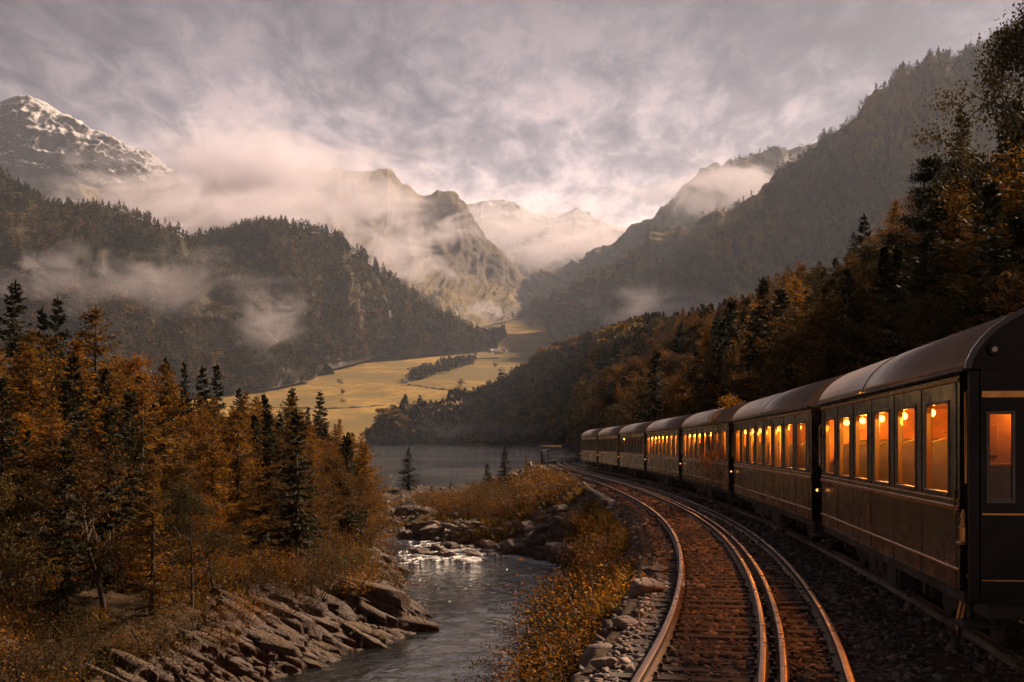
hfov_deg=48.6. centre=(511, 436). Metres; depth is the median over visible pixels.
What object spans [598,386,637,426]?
alder tree
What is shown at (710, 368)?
spruce tree
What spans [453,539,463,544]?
boulder
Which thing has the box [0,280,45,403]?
spruce tree
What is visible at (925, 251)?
spruce tree
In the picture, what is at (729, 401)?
birch tree
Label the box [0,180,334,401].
hillside
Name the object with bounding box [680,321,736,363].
broadleaf tree
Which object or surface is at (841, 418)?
window
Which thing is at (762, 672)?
rail
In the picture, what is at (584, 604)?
shrub
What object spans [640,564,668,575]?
boulder
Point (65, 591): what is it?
spruce tree
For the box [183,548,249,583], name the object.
shrub
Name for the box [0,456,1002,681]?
ground
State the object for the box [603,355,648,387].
broadleaf tree
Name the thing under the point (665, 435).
window
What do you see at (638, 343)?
lakeside tree
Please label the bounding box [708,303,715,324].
spruce tree
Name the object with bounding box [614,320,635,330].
lakeside tree
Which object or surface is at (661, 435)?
window
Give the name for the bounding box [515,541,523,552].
boulder
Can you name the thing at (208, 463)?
birch tree
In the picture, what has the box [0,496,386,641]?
grass
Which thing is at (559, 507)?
boulder
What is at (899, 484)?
window
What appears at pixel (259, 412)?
larch tree
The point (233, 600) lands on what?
rust shrub
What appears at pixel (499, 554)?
boulder
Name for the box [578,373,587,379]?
autumn tree
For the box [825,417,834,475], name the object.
window
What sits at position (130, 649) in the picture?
shrub
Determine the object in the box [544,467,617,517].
retaining wall
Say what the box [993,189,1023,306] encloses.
larch tree
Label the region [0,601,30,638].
rust shrub
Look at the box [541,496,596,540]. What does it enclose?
rust shrub
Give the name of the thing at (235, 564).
rust shrub
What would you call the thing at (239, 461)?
larch tree
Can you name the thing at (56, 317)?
spruce tree
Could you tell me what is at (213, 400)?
larch tree
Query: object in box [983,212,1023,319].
spruce tree
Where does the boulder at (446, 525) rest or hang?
on the ground at (114, 598)
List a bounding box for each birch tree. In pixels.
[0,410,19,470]
[4,406,56,472]
[80,350,181,453]
[155,407,248,492]
[172,489,253,587]
[187,446,250,532]
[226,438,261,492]
[302,437,349,504]
[303,457,333,511]
[317,431,339,451]
[334,446,343,470]
[355,483,390,535]
[588,358,650,415]
[640,346,676,377]
[644,366,671,381]
[655,374,703,418]
[658,378,698,418]
[667,378,708,417]
[684,327,704,359]
[693,389,744,510]
[703,357,750,407]
[855,260,903,304]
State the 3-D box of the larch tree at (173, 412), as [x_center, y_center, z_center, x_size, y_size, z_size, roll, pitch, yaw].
[-16.009,0.917,51.222,4.444,8.915,5.274,0,0,19]
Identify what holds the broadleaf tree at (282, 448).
on the ground at (114, 598)
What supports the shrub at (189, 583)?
on the ground at (114, 598)
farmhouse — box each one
[401,378,407,383]
[493,349,502,353]
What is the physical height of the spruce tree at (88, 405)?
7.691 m
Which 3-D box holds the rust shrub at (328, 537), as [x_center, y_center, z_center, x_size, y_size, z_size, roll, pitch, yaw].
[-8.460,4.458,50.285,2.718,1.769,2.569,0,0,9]
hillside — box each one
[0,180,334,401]
[200,227,502,372]
[365,272,969,445]
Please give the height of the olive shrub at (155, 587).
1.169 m
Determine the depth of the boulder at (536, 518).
70.25 m
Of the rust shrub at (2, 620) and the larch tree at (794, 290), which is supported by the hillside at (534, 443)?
the larch tree at (794, 290)
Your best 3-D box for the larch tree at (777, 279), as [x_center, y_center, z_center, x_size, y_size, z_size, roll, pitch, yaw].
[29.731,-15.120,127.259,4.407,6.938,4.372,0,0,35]
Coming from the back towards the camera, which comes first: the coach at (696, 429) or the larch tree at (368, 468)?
the larch tree at (368, 468)
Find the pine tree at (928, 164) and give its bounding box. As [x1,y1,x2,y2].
[856,153,981,270]
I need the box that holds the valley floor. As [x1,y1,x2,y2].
[140,316,553,444]
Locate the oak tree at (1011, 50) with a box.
[905,0,1023,261]
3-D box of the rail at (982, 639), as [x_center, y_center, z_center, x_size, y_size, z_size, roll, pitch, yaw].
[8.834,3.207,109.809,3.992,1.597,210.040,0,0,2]
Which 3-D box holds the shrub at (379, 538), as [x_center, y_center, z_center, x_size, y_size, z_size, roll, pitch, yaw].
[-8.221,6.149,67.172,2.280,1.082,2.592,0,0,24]
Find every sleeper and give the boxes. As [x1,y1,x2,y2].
[608,670,856,681]
[614,661,858,678]
[623,653,834,669]
[632,645,852,660]
[637,630,856,643]
[639,638,829,651]
[640,624,858,636]
[642,618,840,628]
[644,612,833,621]
[648,607,813,616]
[650,601,843,611]
[652,596,836,605]
[654,589,817,596]
[654,593,825,600]
[659,531,761,535]
[659,538,770,542]
[659,577,821,584]
[660,542,779,546]
[660,546,783,550]
[661,550,788,555]
[661,557,797,562]
[661,571,811,577]
[662,548,784,552]
[662,555,790,559]
[662,581,820,588]
[663,535,764,538]
[663,574,816,580]
[664,544,777,547]
[664,562,803,568]
[665,552,790,557]
[665,585,819,591]
[667,560,799,564]
[668,540,772,543]
[668,565,803,570]
[668,568,803,574]
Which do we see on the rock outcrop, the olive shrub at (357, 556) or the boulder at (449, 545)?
the olive shrub at (357, 556)
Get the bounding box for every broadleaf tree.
[0,431,160,609]
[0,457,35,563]
[124,453,204,540]
[190,438,276,520]
[215,433,343,533]
[249,449,333,547]
[259,433,289,501]
[287,453,371,540]
[325,470,406,549]
[570,394,602,430]
[582,364,617,409]
[585,403,602,429]
[602,375,681,423]
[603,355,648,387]
[633,373,686,422]
[647,331,664,351]
[660,352,690,383]
[678,374,692,413]
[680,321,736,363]
[685,320,748,364]
[685,337,707,365]
[722,353,813,400]
[730,317,859,397]
[737,279,775,314]
[751,292,880,398]
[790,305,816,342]
[807,300,940,381]
[856,223,923,276]
[887,188,945,233]
[887,189,974,271]
[908,157,1012,271]
[908,270,991,338]
[943,251,1023,335]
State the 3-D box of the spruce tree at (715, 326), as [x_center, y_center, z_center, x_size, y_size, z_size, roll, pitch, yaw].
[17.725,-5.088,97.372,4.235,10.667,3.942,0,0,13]
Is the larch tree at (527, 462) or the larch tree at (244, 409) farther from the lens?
the larch tree at (527, 462)
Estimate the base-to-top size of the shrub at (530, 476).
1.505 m
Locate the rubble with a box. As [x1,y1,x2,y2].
[371,461,641,681]
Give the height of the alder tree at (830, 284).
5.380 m
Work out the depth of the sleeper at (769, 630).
15.46 m
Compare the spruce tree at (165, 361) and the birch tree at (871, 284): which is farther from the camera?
the spruce tree at (165, 361)
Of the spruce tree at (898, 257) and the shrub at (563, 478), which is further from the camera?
the shrub at (563, 478)
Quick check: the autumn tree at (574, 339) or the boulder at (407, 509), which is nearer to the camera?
the boulder at (407, 509)
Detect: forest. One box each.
[0,165,506,402]
[363,333,580,445]
[372,258,524,324]
[523,11,1023,339]
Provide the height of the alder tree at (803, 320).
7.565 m
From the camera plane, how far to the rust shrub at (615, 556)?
32.39 m
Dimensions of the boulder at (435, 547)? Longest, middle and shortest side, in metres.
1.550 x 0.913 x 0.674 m
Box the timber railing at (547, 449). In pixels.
[540,448,548,464]
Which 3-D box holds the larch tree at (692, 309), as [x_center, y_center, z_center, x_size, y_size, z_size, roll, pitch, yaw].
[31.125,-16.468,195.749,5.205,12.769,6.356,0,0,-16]
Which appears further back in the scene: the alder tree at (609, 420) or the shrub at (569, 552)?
the alder tree at (609, 420)
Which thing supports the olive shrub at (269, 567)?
on the ground at (114, 598)
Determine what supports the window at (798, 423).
in the coach at (777, 470)
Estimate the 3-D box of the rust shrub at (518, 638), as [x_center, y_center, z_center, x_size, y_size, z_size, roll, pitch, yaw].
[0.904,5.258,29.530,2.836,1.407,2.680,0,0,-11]
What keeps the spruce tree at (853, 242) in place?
on the hillside at (534, 443)
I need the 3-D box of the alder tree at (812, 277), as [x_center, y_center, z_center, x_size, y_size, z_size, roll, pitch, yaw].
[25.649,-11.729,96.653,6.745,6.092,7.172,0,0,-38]
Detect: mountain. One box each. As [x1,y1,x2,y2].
[0,95,186,193]
[39,167,530,328]
[467,199,626,271]
[499,248,532,284]
[522,139,821,318]
[527,20,1023,341]
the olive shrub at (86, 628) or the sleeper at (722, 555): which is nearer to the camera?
the sleeper at (722, 555)
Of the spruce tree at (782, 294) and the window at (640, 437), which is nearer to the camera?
the spruce tree at (782, 294)
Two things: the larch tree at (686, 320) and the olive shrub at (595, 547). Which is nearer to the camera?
the olive shrub at (595, 547)
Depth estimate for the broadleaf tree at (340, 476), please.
51.98 m
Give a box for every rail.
[548,457,684,681]
[557,457,768,681]
[558,457,789,681]
[564,457,855,681]
[573,458,1023,674]
[583,462,967,580]
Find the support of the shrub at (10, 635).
on the ground at (114, 598)
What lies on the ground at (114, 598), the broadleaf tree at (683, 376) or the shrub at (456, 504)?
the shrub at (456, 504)
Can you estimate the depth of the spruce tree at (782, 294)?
64.05 m
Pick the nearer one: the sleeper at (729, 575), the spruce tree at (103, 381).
the sleeper at (729, 575)
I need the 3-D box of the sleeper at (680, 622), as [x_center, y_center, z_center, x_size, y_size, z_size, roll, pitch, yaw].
[3.381,2.721,16.091,3.072,0.217,0.254,0,0,10]
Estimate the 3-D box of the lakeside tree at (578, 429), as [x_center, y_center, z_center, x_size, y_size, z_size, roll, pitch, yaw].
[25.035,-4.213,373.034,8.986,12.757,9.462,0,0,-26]
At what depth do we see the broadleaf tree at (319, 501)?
46.86 m
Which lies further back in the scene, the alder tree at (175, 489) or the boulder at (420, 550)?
the boulder at (420, 550)
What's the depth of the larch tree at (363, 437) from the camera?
133.94 m
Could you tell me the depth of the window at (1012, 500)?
12.22 m
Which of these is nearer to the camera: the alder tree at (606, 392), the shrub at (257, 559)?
the shrub at (257, 559)
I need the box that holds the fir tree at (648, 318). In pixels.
[645,314,650,323]
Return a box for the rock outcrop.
[79,526,439,681]
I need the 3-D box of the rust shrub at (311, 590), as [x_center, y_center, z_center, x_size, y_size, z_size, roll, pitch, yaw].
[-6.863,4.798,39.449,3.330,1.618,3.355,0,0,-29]
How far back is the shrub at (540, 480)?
85.13 m
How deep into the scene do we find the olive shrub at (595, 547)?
39.85 m
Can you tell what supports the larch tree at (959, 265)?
on the hillside at (534, 443)
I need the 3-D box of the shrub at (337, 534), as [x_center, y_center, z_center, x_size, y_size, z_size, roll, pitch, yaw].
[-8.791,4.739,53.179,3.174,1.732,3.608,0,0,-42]
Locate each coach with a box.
[580,428,604,469]
[597,424,630,473]
[618,420,657,480]
[645,413,696,490]
[680,401,751,508]
[731,373,847,549]
[816,308,1023,647]
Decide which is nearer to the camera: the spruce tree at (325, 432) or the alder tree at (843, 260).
the spruce tree at (325, 432)
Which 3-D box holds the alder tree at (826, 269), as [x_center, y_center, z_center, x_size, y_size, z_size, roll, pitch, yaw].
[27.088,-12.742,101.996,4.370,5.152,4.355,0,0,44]
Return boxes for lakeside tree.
[552,341,562,357]
[556,433,561,443]
[574,416,582,433]
[582,372,598,380]
[592,351,611,372]
[610,332,633,361]
[611,327,618,342]
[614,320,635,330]
[622,333,637,343]
[628,323,649,348]
[631,335,657,360]
[636,324,649,335]
[654,318,665,325]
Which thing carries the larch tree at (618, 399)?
on the hillside at (534, 443)
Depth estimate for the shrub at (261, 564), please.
41.17 m
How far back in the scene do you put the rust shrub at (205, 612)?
33.55 m
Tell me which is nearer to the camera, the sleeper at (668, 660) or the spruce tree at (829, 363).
the sleeper at (668, 660)
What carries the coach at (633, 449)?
on the rail at (982, 639)
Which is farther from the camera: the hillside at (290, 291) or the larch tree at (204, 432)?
the hillside at (290, 291)
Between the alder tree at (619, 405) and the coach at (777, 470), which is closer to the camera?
the coach at (777, 470)
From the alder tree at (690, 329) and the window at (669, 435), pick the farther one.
the alder tree at (690, 329)
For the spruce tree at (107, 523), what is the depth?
37.07 m
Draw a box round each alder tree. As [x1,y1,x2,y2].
[1,465,146,569]
[77,402,192,488]
[122,484,245,608]
[125,479,205,574]
[149,462,226,539]
[330,436,343,452]
[349,459,368,514]
[567,380,631,432]
[569,363,623,429]
[577,383,600,420]
[590,386,614,428]
[591,402,629,427]
[597,371,637,415]
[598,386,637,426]
[642,338,685,374]
[655,324,670,345]
[663,324,698,363]
[663,358,679,393]
[688,333,701,368]
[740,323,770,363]
[750,296,870,386]
[762,291,821,339]
[792,264,831,298]
[809,267,833,290]
[815,267,852,297]
[828,236,917,326]
[832,301,909,374]
[839,254,849,267]
[864,242,923,307]
[897,217,920,269]
[937,184,1023,278]
[952,196,1004,263]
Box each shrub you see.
[0,574,46,618]
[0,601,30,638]
[0,604,60,681]
[0,618,125,681]
[0,627,140,681]
[0,628,40,671]
[0,657,89,681]
[1,571,79,616]
[1,610,60,639]
[2,597,89,640]
[2,614,121,681]
[6,548,116,601]
[15,633,62,656]
[25,659,115,681]
[32,599,144,654]
[61,614,108,641]
[61,631,138,677]
[64,655,155,681]
[73,527,181,581]
[75,620,174,665]
[90,593,209,660]
[100,532,185,591]
[107,617,220,679]
[112,564,238,601]
[123,539,252,596]
[131,573,185,604]
[137,617,188,645]
[153,586,252,630]
[171,531,237,567]
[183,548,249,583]
[193,611,256,659]
[204,542,282,576]
[204,552,293,593]
[208,589,283,626]
[214,547,258,573]
[220,548,299,579]
[220,584,279,615]
[221,537,310,590]
[240,550,273,566]
[245,553,301,576]
[248,586,318,624]
[255,552,324,604]
[261,548,316,581]
[276,532,357,584]
[279,552,355,597]
[293,557,334,583]
[299,541,353,567]
[300,551,367,580]
[301,522,346,546]
[303,533,351,562]
[308,536,381,578]
[312,520,360,548]
[314,542,370,575]
[324,540,421,586]
[329,556,395,596]
[330,531,384,556]
[342,541,384,562]
[358,555,434,592]
[361,514,395,538]
[363,531,415,563]
[367,531,389,544]
[400,487,471,513]
[411,491,482,518]
[412,487,452,505]
[413,490,447,505]
[419,484,491,519]
[422,502,465,518]
[432,495,483,516]
[436,484,500,519]
[454,487,502,514]
[455,479,517,503]
[455,637,534,681]
[455,644,573,681]
[462,476,523,498]
[467,474,507,494]
[468,497,510,518]
[469,473,552,512]
[470,480,499,499]
[476,476,553,514]
[476,631,589,681]
[480,603,612,681]
[486,493,520,512]
[488,615,547,654]
[489,488,562,516]
[489,613,557,668]
[490,468,548,500]
[490,627,555,677]
[492,462,602,505]
[494,575,590,666]
[497,576,582,632]
[498,554,673,656]
[499,596,550,662]
[500,582,584,633]
[501,588,623,680]
[501,608,619,679]
[503,654,581,681]
[508,552,641,628]
[508,586,584,646]
[514,478,549,500]
[516,595,567,630]
[519,469,537,484]
[520,464,558,478]
[521,583,581,629]
[521,639,577,681]
[526,566,585,611]
[527,465,557,479]
[527,471,559,485]
[527,480,572,499]
[536,570,578,590]
[537,559,580,591]
[538,619,603,668]
[539,569,593,610]
[541,482,565,500]
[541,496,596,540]
[549,469,579,489]
[549,476,582,498]
[553,507,590,531]
[554,561,630,607]
[558,544,582,564]
[559,541,654,586]
[560,527,618,567]
[561,547,621,581]
[561,559,581,582]
[562,513,581,537]
[562,526,598,563]
[566,512,601,535]
[566,545,633,598]
[568,520,641,564]
[568,540,600,568]
[578,549,624,579]
[580,533,610,555]
[582,522,610,539]
[600,548,626,566]
[959,619,1023,681]
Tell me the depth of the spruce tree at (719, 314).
166.69 m
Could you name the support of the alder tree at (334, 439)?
on the ground at (114, 598)
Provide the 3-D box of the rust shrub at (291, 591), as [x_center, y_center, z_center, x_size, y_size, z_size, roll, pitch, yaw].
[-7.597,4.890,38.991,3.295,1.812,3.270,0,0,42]
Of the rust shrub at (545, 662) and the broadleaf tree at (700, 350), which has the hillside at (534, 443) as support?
the broadleaf tree at (700, 350)
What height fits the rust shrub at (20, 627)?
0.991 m
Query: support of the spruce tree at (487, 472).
on the ground at (114, 598)
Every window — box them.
[623,438,624,452]
[640,437,642,453]
[647,436,649,453]
[654,436,656,454]
[661,435,663,454]
[665,435,667,455]
[669,435,672,455]
[683,434,686,456]
[692,433,695,457]
[697,432,700,458]
[702,432,705,458]
[708,432,711,459]
[714,431,718,459]
[721,430,725,460]
[735,429,739,462]
[742,428,746,463]
[748,427,753,464]
[756,426,761,465]
[764,425,770,466]
[774,424,781,467]
[784,423,792,469]
[797,421,806,471]
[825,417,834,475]
[838,415,849,478]
[854,412,867,481]
[873,409,889,485]
[896,405,915,489]
[925,400,948,495]
[986,411,1015,503]
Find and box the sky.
[0,0,1023,227]
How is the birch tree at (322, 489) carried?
on the ground at (114, 598)
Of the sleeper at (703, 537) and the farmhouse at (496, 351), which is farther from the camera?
the farmhouse at (496, 351)
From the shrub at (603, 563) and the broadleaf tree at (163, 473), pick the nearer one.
the shrub at (603, 563)
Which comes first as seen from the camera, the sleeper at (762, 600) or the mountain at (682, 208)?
the sleeper at (762, 600)
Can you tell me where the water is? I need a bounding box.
[269,445,580,681]
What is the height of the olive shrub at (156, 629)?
2.017 m
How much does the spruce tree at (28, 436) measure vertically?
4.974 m
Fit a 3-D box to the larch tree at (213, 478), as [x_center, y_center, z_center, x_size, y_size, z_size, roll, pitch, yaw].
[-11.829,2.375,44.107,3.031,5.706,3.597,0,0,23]
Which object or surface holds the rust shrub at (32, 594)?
on the ground at (114, 598)
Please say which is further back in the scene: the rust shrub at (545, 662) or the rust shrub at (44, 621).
the rust shrub at (44, 621)
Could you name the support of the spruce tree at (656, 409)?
on the hillside at (534, 443)
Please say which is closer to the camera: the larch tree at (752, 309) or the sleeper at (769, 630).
the sleeper at (769, 630)
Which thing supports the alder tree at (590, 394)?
on the hillside at (534, 443)
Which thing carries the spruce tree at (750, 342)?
on the hillside at (534, 443)
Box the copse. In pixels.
[336,349,514,403]
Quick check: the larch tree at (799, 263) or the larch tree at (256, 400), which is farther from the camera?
the larch tree at (799, 263)
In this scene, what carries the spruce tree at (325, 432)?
on the ground at (114, 598)
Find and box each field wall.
[236,405,383,408]
[400,384,463,389]
[477,357,530,358]
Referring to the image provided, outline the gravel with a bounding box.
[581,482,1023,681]
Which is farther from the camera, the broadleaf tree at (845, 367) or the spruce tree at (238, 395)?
the spruce tree at (238, 395)
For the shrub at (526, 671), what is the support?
on the ground at (114, 598)
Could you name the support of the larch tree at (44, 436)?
on the ground at (114, 598)
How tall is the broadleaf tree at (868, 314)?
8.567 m
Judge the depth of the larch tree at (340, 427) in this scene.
112.06 m
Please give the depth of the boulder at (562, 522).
63.29 m
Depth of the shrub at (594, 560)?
33.49 m
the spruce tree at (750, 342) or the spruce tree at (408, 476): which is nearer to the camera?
the spruce tree at (750, 342)
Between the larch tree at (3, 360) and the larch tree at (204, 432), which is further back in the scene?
the larch tree at (204, 432)
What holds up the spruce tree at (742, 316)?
on the hillside at (534, 443)
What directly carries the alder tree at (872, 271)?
on the hillside at (534, 443)
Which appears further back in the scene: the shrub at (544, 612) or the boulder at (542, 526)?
the boulder at (542, 526)
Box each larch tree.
[0,329,97,514]
[0,340,34,477]
[0,340,53,468]
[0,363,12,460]
[1,334,96,512]
[5,403,128,563]
[28,335,114,510]
[46,304,157,478]
[68,396,138,559]
[88,351,156,462]
[90,372,190,539]
[104,453,193,614]
[127,359,217,543]
[134,373,158,423]
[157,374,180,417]
[165,425,257,563]
[177,393,224,497]
[180,401,221,492]
[186,407,287,556]
[198,407,274,534]
[206,396,229,439]
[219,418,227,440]
[224,391,267,502]
[242,396,273,447]
[245,395,337,539]
[251,401,265,446]
[268,405,280,431]
[288,411,323,491]
[288,422,342,537]
[330,424,339,437]
[331,419,344,444]
[348,432,368,485]
[349,444,407,538]
[353,443,389,517]
[356,432,372,478]
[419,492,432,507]
[522,456,530,476]
[595,370,629,427]
[608,382,628,426]
[609,371,642,425]
[616,368,670,424]
[641,348,660,378]
[644,319,664,355]
[675,315,692,337]
[675,328,719,412]
[676,362,688,378]
[680,308,685,321]
[682,311,702,354]
[683,305,695,326]
[683,317,694,347]
[702,312,711,336]
[706,340,754,406]
[711,292,777,390]
[733,298,751,324]
[739,275,811,397]
[744,296,758,321]
[753,297,806,398]
[765,275,773,306]
[766,272,781,313]
[769,273,789,309]
[772,262,794,305]
[779,271,797,317]
[779,281,858,391]
[786,263,812,304]
[787,279,801,299]
[793,261,801,277]
[810,266,865,362]
[835,251,874,303]
[845,295,915,368]
[859,210,913,317]
[872,198,906,250]
[881,199,909,276]
[913,176,980,335]
[930,141,1023,342]
[934,207,1011,340]
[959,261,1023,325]
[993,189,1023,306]
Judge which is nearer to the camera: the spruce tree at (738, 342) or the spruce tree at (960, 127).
the spruce tree at (960, 127)
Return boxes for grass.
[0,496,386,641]
[382,463,635,681]
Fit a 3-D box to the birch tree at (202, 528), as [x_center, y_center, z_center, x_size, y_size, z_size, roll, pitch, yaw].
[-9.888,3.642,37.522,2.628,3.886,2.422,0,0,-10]
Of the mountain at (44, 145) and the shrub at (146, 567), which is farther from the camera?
the mountain at (44, 145)
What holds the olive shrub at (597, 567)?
on the ground at (114, 598)
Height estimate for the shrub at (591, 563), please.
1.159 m
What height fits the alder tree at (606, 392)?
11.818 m
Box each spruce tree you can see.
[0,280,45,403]
[0,373,57,602]
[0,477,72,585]
[14,428,42,541]
[26,433,101,630]
[30,351,100,535]
[32,307,56,410]
[44,293,81,409]
[45,377,96,539]
[48,404,148,589]
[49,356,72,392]
[76,385,98,454]
[92,365,118,503]
[99,389,178,559]
[138,402,158,477]
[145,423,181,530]
[149,379,179,463]
[160,356,178,426]
[172,397,196,459]
[174,362,191,420]
[177,387,196,458]
[192,364,213,452]
[206,365,230,429]
[227,387,244,431]
[232,411,288,552]
[240,412,265,519]
[257,407,327,575]
[258,398,274,449]
[260,393,270,427]
[269,412,285,488]
[278,405,307,511]
[280,388,300,425]
[302,418,313,435]
[305,407,315,437]
[305,427,337,500]
[310,392,330,438]
[320,435,367,543]
[327,437,370,550]
[396,448,419,490]
[480,464,491,483]
[496,446,512,482]
[634,351,671,420]
[636,360,663,420]
[662,312,666,328]
[667,321,687,355]
[684,348,706,414]
[685,344,706,411]
[693,329,721,410]
[698,316,727,408]
[700,307,712,324]
[700,318,736,411]
[701,319,722,407]
[707,298,746,398]
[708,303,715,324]
[715,302,724,322]
[717,339,749,405]
[718,312,748,391]
[721,301,743,400]
[725,308,768,399]
[731,277,776,402]
[736,297,751,351]
[754,286,819,400]
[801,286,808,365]
[809,261,821,290]
[815,267,874,380]
[818,267,829,295]
[819,257,842,298]
[821,353,838,380]
[845,232,858,273]
[847,213,877,306]
[861,244,895,360]
[868,241,916,363]
[875,228,960,353]
[899,196,954,311]
[909,201,924,264]
[910,201,968,331]
[910,203,929,273]
[937,104,983,227]
[947,169,999,319]
[948,174,1023,329]
[954,101,1023,316]
[981,103,1015,172]
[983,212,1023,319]
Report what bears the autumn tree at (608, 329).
on the hillside at (534, 443)
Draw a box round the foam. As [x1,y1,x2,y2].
[395,540,563,577]
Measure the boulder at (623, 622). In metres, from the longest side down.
0.436 x 0.257 x 0.190 m
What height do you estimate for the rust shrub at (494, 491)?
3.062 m
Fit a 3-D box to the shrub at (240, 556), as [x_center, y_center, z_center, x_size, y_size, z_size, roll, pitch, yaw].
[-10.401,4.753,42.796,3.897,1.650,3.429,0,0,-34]
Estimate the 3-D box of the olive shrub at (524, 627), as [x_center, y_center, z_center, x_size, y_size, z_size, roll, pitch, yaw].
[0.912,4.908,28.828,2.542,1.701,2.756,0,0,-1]
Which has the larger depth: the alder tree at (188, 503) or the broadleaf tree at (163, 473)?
the broadleaf tree at (163, 473)
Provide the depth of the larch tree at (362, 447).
86.96 m
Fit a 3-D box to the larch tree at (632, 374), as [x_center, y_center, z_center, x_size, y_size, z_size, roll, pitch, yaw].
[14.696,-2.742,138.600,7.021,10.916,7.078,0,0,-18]
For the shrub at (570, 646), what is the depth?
18.86 m
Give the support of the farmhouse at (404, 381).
on the valley floor
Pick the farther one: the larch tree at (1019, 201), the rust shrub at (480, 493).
the rust shrub at (480, 493)
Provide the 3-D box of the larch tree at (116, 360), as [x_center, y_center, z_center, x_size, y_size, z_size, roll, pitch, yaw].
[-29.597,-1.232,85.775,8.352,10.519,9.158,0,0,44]
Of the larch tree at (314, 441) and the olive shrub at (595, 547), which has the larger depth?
the larch tree at (314, 441)
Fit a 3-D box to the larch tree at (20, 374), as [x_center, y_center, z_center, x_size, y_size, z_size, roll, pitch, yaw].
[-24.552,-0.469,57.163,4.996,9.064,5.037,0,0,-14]
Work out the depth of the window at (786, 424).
28.01 m
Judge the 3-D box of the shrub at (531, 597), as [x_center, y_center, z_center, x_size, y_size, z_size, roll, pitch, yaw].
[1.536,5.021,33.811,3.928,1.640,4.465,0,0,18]
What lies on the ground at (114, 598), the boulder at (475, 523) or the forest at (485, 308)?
the boulder at (475, 523)
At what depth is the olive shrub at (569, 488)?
70.67 m
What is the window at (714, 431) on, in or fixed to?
in the coach at (696, 429)
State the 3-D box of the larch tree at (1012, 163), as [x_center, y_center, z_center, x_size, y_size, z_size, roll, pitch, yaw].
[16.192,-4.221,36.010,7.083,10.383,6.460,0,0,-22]
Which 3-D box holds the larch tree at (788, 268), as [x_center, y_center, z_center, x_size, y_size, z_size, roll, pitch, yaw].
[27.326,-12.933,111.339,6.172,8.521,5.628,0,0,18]
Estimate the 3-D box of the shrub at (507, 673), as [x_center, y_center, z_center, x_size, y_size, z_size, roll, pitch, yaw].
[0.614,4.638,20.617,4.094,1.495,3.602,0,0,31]
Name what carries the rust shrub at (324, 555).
on the ground at (114, 598)
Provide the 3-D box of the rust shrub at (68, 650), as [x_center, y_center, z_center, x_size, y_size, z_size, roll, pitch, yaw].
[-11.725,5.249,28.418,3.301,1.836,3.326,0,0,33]
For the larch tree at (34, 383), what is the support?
on the ground at (114, 598)
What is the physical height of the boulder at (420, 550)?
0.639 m
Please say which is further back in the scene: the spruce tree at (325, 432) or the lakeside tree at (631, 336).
the lakeside tree at (631, 336)
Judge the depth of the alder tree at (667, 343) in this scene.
170.78 m
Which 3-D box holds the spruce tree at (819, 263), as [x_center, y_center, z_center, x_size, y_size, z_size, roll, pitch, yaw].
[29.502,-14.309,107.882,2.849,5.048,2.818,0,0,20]
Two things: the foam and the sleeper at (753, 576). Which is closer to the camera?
the sleeper at (753, 576)
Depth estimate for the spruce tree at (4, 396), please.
34.25 m
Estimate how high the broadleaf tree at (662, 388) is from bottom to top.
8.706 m
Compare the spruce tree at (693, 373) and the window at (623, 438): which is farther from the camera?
the spruce tree at (693, 373)
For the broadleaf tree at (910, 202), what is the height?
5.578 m
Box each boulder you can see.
[395,506,419,513]
[398,531,413,537]
[405,523,413,529]
[411,547,431,553]
[412,520,441,531]
[418,506,437,515]
[418,524,436,534]
[425,526,440,536]
[427,530,439,537]
[429,551,442,555]
[430,544,441,550]
[438,547,449,552]
[440,523,454,528]
[440,552,456,557]
[444,542,457,547]
[446,513,458,517]
[450,526,464,539]
[450,544,462,548]
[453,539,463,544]
[462,549,473,553]
[463,529,476,535]
[466,551,481,556]
[471,521,480,525]
[478,526,487,530]
[480,540,492,546]
[482,544,498,549]
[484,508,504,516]
[486,549,498,553]
[494,551,507,556]
[501,538,518,553]
[511,519,519,525]
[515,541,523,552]
[518,520,536,531]
[522,546,546,557]
[523,526,536,532]
[531,510,544,516]
[533,516,541,524]
[537,523,549,530]
[544,542,579,564]
[545,505,557,512]
[547,516,562,524]
[552,527,561,532]
[555,505,568,512]
[558,517,571,525]
[590,656,619,670]
[611,615,638,629]
[628,577,664,597]
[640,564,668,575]
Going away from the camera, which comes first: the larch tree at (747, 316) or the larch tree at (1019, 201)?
the larch tree at (1019, 201)
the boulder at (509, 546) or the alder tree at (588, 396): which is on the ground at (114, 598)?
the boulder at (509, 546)
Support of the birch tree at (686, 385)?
on the hillside at (534, 443)
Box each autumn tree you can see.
[371,427,383,431]
[374,411,401,431]
[375,408,401,422]
[384,415,400,429]
[392,414,407,422]
[533,351,540,360]
[536,346,550,357]
[553,346,562,356]
[569,336,576,343]
[570,343,579,357]
[571,380,591,405]
[575,373,606,394]
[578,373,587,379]
[592,332,599,343]
[594,338,608,358]
[604,326,616,334]
[616,321,636,333]
[639,333,654,347]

